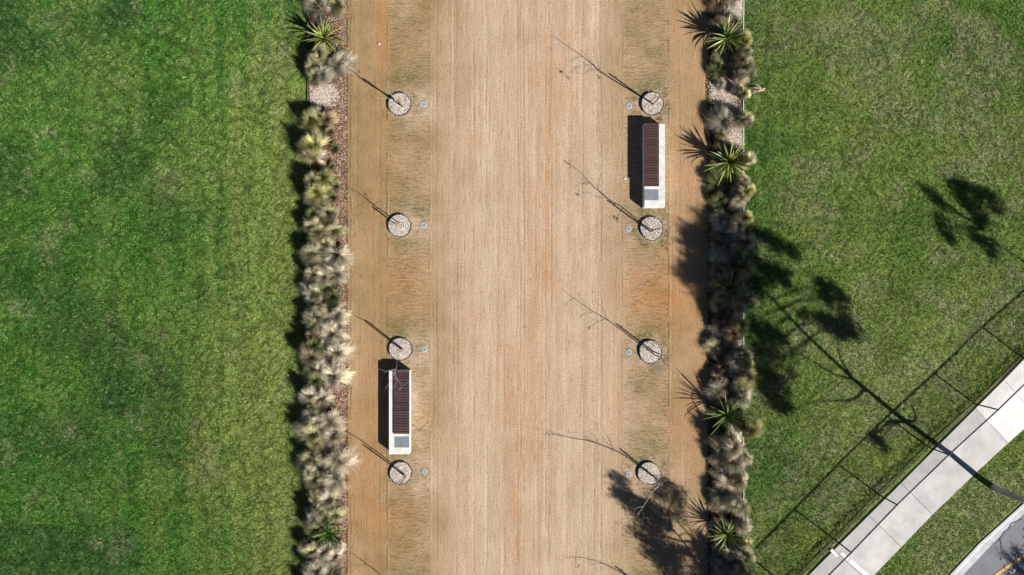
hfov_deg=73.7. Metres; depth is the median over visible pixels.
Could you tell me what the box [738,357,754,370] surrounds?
grass tussock
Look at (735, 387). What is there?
grass tussock
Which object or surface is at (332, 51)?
grass tussock
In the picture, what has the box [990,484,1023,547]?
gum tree
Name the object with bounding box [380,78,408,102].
young tree
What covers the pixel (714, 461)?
grass tussock
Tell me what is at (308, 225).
grass tussock
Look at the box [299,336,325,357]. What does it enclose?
grass tussock
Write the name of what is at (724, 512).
grass tussock
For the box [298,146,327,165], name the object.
grass tussock
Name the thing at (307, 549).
grass tussock
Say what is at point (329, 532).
yucca
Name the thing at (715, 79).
grass tussock
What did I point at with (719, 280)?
grass tussock
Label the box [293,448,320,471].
grass tussock
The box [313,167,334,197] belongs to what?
grass tussock
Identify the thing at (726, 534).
yucca
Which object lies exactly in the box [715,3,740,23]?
grass tussock
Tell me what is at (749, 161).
grass tussock
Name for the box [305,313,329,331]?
grass tussock
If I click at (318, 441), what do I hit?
grass tussock
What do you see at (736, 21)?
grass tussock
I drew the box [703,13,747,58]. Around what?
yucca
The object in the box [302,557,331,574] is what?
grass tussock
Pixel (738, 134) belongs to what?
pale gravel
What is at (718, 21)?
grass tussock
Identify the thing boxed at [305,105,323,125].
grass tussock
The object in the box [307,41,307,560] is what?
garden edging
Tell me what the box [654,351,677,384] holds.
young tree
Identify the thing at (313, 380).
grass tussock
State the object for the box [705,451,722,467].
grass tussock
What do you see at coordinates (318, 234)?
grass tussock
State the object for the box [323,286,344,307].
grass tussock
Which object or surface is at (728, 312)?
grass tussock
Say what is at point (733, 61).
grass tussock
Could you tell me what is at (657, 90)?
young tree
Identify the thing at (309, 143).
grass tussock
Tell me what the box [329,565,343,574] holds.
grass tussock
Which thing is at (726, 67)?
grass tussock
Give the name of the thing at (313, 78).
grass tussock
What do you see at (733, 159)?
yucca
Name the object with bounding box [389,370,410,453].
park bench
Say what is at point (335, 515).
grass tussock
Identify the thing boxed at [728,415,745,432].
grass tussock
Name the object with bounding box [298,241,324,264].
grass tussock
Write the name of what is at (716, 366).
grass tussock
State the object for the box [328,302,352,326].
grass tussock
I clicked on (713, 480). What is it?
grass tussock
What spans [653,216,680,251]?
young tree
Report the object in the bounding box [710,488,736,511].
grass tussock
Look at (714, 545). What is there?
grass tussock
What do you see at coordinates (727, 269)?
grass tussock
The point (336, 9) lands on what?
grass tussock
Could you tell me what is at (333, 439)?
grass tussock
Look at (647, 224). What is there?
tree pit
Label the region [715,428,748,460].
grass tussock
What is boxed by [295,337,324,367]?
grass tussock
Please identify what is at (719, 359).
grass tussock
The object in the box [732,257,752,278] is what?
grass tussock
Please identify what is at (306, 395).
grass tussock
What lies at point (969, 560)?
kerb
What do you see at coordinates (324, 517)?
grass tussock
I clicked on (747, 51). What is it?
grass tussock
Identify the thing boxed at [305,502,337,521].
grass tussock
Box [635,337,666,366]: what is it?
tree pit
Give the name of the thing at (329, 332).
grass tussock
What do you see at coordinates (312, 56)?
grass tussock
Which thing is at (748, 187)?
grass tussock
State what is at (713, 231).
grass tussock
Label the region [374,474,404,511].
young tree
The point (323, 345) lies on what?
grass tussock
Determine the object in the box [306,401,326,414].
grass tussock
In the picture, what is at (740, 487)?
grass tussock
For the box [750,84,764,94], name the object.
dry frond
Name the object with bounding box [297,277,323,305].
grass tussock
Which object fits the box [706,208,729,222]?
grass tussock
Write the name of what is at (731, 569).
grass tussock
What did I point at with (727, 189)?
grass tussock
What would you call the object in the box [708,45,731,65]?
grass tussock
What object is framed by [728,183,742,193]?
grass tussock
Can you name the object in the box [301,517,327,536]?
grass tussock
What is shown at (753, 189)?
grass tussock
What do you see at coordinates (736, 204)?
grass tussock
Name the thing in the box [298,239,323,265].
grass tussock
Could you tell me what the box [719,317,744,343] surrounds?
grass tussock
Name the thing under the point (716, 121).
grass tussock
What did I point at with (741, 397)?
grass tussock
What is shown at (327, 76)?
grass tussock
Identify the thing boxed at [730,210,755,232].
grass tussock
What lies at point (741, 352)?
grass tussock
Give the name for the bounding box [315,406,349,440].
grass tussock
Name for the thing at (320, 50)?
grass tussock
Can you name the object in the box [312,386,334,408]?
grass tussock
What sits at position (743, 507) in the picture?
grass tussock
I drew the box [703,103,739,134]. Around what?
grass tussock
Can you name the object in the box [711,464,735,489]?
grass tussock
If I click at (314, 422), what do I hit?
grass tussock
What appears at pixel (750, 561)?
grass tussock
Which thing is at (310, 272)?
grass tussock
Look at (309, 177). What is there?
grass tussock
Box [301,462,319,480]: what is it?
grass tussock
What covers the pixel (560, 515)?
gravel path
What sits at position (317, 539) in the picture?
grass tussock
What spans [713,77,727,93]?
grass tussock
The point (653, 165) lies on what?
park bench
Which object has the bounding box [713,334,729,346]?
grass tussock
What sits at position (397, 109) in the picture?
tree pit
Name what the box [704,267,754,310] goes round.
yucca
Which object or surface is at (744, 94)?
grass tussock
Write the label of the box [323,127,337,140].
grass tussock
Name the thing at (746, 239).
grass tussock
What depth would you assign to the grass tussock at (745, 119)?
25.48 m
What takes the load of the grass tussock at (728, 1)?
on the planting bed at (710, 292)
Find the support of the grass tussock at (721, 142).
on the planting bed at (710, 292)
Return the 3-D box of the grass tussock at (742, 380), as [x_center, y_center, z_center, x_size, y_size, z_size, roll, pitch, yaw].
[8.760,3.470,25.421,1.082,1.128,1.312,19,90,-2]
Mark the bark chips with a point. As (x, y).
(342, 157)
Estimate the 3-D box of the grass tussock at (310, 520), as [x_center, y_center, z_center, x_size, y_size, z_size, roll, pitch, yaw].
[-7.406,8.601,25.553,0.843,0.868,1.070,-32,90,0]
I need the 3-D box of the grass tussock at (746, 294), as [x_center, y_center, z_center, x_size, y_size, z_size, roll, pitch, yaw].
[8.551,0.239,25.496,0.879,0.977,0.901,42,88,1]
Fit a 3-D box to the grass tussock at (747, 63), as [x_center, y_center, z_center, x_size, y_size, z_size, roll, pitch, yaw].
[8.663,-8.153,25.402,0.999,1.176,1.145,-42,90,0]
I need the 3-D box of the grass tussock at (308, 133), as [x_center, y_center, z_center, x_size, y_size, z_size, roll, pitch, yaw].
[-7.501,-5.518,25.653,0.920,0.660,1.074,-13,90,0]
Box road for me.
[963,514,1023,574]
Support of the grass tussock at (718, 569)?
on the planting bed at (710, 292)
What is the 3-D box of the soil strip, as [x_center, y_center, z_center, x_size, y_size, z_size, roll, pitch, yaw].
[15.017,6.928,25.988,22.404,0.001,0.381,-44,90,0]
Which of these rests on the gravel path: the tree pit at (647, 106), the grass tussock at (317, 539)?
the tree pit at (647, 106)
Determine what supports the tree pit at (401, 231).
on the gravel path
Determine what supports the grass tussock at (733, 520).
on the planting bed at (710, 292)
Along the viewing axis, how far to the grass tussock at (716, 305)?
25.77 m
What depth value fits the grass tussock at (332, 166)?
25.80 m
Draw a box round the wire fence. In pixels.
[801,357,1023,574]
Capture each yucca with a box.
[300,13,349,58]
[313,515,345,547]
[702,392,755,446]
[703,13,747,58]
[704,137,753,187]
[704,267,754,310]
[705,515,746,554]
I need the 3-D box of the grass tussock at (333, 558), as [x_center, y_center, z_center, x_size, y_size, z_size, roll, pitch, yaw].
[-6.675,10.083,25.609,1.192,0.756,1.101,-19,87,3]
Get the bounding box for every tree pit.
[384,89,414,119]
[384,209,416,241]
[385,335,415,363]
[385,457,413,487]
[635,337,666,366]
[635,459,662,486]
[636,88,666,118]
[636,213,667,243]
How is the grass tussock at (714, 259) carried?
on the planting bed at (710, 292)
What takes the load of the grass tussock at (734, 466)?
on the planting bed at (710, 292)
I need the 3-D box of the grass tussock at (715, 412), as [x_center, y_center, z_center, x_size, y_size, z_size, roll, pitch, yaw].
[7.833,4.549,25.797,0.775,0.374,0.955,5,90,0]
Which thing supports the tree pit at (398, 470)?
on the gravel path
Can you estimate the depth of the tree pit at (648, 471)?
25.93 m
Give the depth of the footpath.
25.96 m
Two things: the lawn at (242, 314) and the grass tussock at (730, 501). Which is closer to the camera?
the grass tussock at (730, 501)
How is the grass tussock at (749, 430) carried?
on the planting bed at (710, 292)
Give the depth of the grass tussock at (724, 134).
25.75 m
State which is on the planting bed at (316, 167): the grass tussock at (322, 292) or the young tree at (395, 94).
the grass tussock at (322, 292)
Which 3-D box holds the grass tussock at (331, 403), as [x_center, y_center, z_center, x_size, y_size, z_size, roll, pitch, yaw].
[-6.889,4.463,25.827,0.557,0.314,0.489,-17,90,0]
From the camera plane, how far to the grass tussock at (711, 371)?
25.83 m
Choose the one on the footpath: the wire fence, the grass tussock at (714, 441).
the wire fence
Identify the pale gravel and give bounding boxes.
[309,79,346,112]
[707,0,742,439]
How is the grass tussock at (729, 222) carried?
on the planting bed at (710, 292)
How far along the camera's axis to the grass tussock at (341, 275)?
25.50 m
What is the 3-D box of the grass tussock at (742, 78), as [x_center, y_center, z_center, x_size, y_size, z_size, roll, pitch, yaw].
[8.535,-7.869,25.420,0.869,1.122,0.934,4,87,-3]
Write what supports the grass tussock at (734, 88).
on the planting bed at (710, 292)
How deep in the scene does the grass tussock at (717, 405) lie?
25.75 m
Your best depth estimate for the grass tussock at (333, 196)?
25.79 m
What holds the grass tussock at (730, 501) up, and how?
on the planting bed at (710, 292)
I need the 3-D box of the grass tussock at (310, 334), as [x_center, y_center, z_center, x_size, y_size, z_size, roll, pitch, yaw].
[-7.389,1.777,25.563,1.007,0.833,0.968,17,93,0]
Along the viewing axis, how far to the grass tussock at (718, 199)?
25.72 m
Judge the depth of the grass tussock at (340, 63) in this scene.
25.53 m
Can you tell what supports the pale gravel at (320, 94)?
on the planting bed at (316, 167)
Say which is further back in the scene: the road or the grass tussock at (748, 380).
the road
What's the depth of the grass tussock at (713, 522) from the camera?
25.76 m
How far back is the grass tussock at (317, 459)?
25.51 m
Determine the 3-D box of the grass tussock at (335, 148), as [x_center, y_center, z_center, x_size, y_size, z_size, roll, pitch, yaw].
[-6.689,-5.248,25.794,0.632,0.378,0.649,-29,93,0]
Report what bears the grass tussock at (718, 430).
on the planting bed at (710, 292)
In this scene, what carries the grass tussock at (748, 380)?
on the planting bed at (710, 292)
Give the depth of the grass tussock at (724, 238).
25.67 m
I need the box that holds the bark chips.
[318,0,349,574]
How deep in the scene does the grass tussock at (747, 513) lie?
25.46 m
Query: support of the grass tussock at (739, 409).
on the planting bed at (710, 292)
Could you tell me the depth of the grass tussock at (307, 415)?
25.55 m
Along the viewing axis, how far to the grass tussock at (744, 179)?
25.45 m
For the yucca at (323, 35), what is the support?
on the planting bed at (316, 167)
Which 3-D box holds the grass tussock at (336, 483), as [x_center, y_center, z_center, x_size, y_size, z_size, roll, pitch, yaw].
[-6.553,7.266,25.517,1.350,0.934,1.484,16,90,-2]
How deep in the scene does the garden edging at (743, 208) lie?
25.93 m
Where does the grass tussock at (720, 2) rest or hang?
on the planting bed at (710, 292)
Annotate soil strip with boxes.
[798,353,1023,574]
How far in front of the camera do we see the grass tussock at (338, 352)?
25.48 m
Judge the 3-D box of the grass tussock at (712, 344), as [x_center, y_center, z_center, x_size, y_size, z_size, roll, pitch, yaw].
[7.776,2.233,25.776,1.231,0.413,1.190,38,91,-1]
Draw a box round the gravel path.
[348,0,708,574]
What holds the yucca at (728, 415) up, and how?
on the planting bed at (710, 292)
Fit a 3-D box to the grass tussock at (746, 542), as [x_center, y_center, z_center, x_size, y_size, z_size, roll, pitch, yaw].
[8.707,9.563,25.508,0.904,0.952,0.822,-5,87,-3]
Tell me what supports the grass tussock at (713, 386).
on the planting bed at (710, 292)
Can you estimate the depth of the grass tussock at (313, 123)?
25.48 m
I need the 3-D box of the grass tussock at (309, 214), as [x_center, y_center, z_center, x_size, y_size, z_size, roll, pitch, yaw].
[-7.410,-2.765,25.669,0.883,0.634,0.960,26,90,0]
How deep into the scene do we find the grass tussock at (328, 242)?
25.61 m
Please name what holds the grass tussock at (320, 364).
on the planting bed at (316, 167)
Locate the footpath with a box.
[808,359,1023,574]
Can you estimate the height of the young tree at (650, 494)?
2.862 m
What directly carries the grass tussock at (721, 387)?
on the planting bed at (710, 292)
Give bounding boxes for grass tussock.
[291,417,322,447]
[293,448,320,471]
[294,127,331,164]
[294,384,318,404]
[295,107,323,132]
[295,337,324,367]
[296,538,323,558]
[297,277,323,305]
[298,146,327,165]
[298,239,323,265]
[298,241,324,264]
[299,305,329,334]
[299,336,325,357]
[299,467,326,490]
[300,217,323,233]
[300,360,321,376]
[300,407,326,423]
[300,558,317,572]
[301,0,331,23]
[301,183,332,215]
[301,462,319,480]
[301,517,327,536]
[302,191,326,205]
[302,371,323,388]
[302,413,322,431]
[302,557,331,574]
[303,169,323,187]
[303,261,325,283]
[304,52,322,76]
[304,52,325,64]
[304,127,322,149]
[304,205,323,223]
[305,66,324,88]
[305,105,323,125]
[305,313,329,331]
[305,327,321,343]
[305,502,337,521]
[305,504,321,526]
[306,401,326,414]
[306,435,324,452]
[306,448,324,469]
[306,485,328,506]
[307,221,327,242]
[307,281,327,300]
[308,300,331,320]
[310,42,331,67]
[310,265,336,287]
[311,12,325,24]
[311,533,322,543]
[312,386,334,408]
[312,487,341,510]
[312,541,334,560]
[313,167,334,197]
[313,354,329,376]
[314,199,340,227]
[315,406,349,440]
[316,63,334,86]
[317,318,349,345]
[318,239,355,270]
[318,360,354,392]
[318,509,334,525]
[319,339,333,351]
[320,107,339,127]
[320,237,331,247]
[320,426,345,454]
[320,446,361,480]
[320,469,350,495]
[321,341,355,364]
[322,261,350,287]
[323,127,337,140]
[323,222,349,244]
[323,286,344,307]
[324,540,348,568]
[325,46,336,63]
[325,47,360,86]
[325,400,335,409]
[326,0,345,20]
[327,161,338,169]
[327,505,347,523]
[328,191,338,202]
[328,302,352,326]
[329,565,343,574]
[330,178,341,193]
[331,142,342,155]
[699,335,729,359]
[701,163,732,195]
[702,0,732,15]
[702,14,731,38]
[702,375,731,403]
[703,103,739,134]
[703,432,727,456]
[704,367,726,385]
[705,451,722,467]
[706,189,730,208]
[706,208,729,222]
[706,273,732,300]
[706,317,733,338]
[706,499,729,516]
[706,514,734,534]
[707,0,728,15]
[707,57,732,81]
[707,64,726,81]
[707,107,727,129]
[707,233,739,264]
[707,242,732,261]
[707,261,731,279]
[707,397,728,415]
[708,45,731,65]
[708,228,727,238]
[708,454,724,471]
[708,546,729,568]
[709,150,729,166]
[709,232,732,248]
[709,295,729,313]
[709,344,728,365]
[709,375,731,396]
[709,468,718,484]
[709,478,736,501]
[709,537,725,551]
[709,557,728,574]
[710,171,733,187]
[710,210,730,233]
[710,258,737,279]
[710,389,733,408]
[710,399,725,419]
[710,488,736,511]
[711,363,728,371]
[711,367,728,381]
[711,419,729,437]
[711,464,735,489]
[712,135,727,152]
[712,311,732,329]
[712,527,723,542]
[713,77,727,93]
[713,129,727,141]
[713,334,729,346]
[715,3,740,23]
[715,299,733,317]
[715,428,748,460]
[716,184,732,198]
[716,343,738,366]
[716,451,744,476]
[718,494,740,512]
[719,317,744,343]
[719,536,737,561]
[720,555,747,574]
[721,214,733,233]
[721,510,742,525]
[722,367,733,389]
[722,394,745,415]
[723,217,746,239]
[723,348,742,374]
[726,496,749,517]
[727,182,750,202]
[727,191,747,212]
[727,470,747,493]
[728,51,744,70]
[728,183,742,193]
[728,300,747,319]
[728,342,753,366]
[728,373,747,392]
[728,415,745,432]
[728,534,754,561]
[729,211,748,226]
[729,315,749,338]
[730,13,743,27]
[730,85,742,93]
[730,183,751,196]
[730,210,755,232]
[730,239,751,253]
[730,283,749,303]
[731,57,756,83]
[731,66,750,88]
[731,108,755,129]
[731,232,757,255]
[731,515,753,537]
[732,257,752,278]
[732,388,753,408]
[732,472,748,486]
[733,171,750,185]
[733,368,754,387]
[733,409,763,441]
[734,368,758,394]
[735,44,752,58]
[735,516,748,531]
[735,533,753,551]
[736,30,752,49]
[736,87,751,101]
[736,151,757,170]
[736,287,758,309]
[736,562,753,574]
[737,259,756,281]
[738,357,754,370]
[738,449,753,468]
[738,548,756,566]
[741,503,750,517]
[746,183,756,195]
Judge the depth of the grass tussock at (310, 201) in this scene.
25.58 m
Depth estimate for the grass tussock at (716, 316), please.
25.73 m
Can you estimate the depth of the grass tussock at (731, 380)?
25.70 m
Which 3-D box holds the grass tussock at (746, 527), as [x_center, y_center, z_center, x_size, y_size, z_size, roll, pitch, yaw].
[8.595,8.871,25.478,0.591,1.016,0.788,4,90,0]
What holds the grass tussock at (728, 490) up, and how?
on the planting bed at (710, 292)
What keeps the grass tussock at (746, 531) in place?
on the planting bed at (710, 292)
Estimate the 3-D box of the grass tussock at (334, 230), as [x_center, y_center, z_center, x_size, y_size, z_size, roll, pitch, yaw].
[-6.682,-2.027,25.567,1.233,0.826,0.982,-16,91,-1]
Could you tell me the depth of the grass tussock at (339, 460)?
25.45 m
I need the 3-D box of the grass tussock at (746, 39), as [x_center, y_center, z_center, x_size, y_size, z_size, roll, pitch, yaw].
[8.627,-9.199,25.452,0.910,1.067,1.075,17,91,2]
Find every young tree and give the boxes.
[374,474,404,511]
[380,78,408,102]
[385,350,409,391]
[387,218,416,234]
[633,476,673,516]
[650,81,673,121]
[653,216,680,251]
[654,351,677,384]
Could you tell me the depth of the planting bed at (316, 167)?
25.97 m
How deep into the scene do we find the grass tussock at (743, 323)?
25.25 m
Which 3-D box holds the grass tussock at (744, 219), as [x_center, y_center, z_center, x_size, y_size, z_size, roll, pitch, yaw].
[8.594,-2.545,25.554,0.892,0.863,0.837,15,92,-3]
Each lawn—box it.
[0,0,306,574]
[744,0,1023,574]
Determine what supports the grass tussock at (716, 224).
on the planting bed at (710, 292)
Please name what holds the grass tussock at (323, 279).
on the planting bed at (316, 167)
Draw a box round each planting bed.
[307,0,347,574]
[709,0,742,574]
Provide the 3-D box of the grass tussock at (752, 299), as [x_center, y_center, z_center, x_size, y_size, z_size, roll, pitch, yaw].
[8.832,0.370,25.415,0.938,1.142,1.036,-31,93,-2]
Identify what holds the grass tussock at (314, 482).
on the planting bed at (316, 167)
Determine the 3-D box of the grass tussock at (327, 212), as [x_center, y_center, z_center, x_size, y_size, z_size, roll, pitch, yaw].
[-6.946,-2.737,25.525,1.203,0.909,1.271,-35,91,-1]
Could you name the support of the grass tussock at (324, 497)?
on the planting bed at (316, 167)
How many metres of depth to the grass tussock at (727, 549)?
25.69 m
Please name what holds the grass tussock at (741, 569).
on the planting bed at (710, 292)
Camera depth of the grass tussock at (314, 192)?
25.38 m
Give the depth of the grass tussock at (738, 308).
25.39 m
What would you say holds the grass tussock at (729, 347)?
on the planting bed at (710, 292)
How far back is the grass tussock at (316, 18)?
25.80 m
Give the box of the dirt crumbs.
[349,2,706,574]
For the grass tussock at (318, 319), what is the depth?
25.51 m
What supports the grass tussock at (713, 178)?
on the planting bed at (710, 292)
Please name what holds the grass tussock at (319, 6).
on the planting bed at (316, 167)
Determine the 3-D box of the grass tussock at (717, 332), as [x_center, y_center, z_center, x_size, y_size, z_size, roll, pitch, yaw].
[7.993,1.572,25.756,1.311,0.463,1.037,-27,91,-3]
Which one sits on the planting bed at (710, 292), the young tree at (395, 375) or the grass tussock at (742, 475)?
the grass tussock at (742, 475)
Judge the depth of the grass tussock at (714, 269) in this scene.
25.75 m
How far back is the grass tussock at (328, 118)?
25.58 m
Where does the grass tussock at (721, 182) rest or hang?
on the planting bed at (710, 292)
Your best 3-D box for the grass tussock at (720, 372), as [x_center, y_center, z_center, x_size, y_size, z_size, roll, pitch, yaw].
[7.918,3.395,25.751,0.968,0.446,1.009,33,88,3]
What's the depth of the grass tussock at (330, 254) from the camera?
25.48 m
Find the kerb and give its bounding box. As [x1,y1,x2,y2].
[949,503,1023,574]
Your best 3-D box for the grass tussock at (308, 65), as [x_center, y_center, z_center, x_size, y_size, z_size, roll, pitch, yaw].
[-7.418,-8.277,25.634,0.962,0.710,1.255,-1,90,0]
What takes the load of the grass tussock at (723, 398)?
on the planting bed at (710, 292)
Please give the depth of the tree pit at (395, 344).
25.93 m
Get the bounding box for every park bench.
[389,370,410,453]
[642,123,664,207]
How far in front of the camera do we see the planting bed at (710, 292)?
25.97 m
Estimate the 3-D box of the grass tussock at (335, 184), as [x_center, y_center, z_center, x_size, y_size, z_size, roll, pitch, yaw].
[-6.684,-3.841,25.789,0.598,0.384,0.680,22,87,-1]
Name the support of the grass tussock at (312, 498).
on the planting bed at (316, 167)
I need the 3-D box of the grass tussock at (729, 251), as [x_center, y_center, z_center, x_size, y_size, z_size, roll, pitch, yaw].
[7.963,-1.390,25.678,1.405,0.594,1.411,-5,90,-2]
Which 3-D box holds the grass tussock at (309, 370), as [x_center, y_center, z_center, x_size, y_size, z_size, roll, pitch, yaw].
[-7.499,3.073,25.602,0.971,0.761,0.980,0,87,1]
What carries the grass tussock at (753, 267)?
on the planting bed at (710, 292)
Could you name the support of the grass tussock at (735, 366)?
on the planting bed at (710, 292)
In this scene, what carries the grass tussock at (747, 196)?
on the planting bed at (710, 292)
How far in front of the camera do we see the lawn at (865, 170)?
26.01 m
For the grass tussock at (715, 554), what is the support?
on the planting bed at (710, 292)
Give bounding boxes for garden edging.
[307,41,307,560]
[743,0,743,534]
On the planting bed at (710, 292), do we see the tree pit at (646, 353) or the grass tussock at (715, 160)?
the grass tussock at (715, 160)
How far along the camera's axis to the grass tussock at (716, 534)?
25.80 m
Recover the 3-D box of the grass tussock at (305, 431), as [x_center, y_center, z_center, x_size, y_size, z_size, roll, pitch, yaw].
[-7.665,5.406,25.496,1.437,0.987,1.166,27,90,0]
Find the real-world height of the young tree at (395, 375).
3.057 m
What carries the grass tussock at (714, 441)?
on the planting bed at (710, 292)
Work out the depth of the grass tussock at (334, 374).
25.50 m
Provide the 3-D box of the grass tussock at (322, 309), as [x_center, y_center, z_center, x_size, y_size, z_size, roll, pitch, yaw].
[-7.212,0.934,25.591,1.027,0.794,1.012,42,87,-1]
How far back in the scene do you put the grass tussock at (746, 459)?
25.29 m
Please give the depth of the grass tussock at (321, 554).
25.52 m
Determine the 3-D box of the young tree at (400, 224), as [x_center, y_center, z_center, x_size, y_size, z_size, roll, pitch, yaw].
[-3.955,-2.176,25.000,1.045,2.066,0.876,-17,90,0]
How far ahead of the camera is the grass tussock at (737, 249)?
25.44 m
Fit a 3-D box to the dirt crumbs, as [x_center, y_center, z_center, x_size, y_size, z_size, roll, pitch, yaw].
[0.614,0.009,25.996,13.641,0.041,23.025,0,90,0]
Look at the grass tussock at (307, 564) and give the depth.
25.56 m
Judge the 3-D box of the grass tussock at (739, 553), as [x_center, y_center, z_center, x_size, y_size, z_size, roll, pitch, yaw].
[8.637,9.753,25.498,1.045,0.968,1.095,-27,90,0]
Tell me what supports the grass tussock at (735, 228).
on the planting bed at (710, 292)

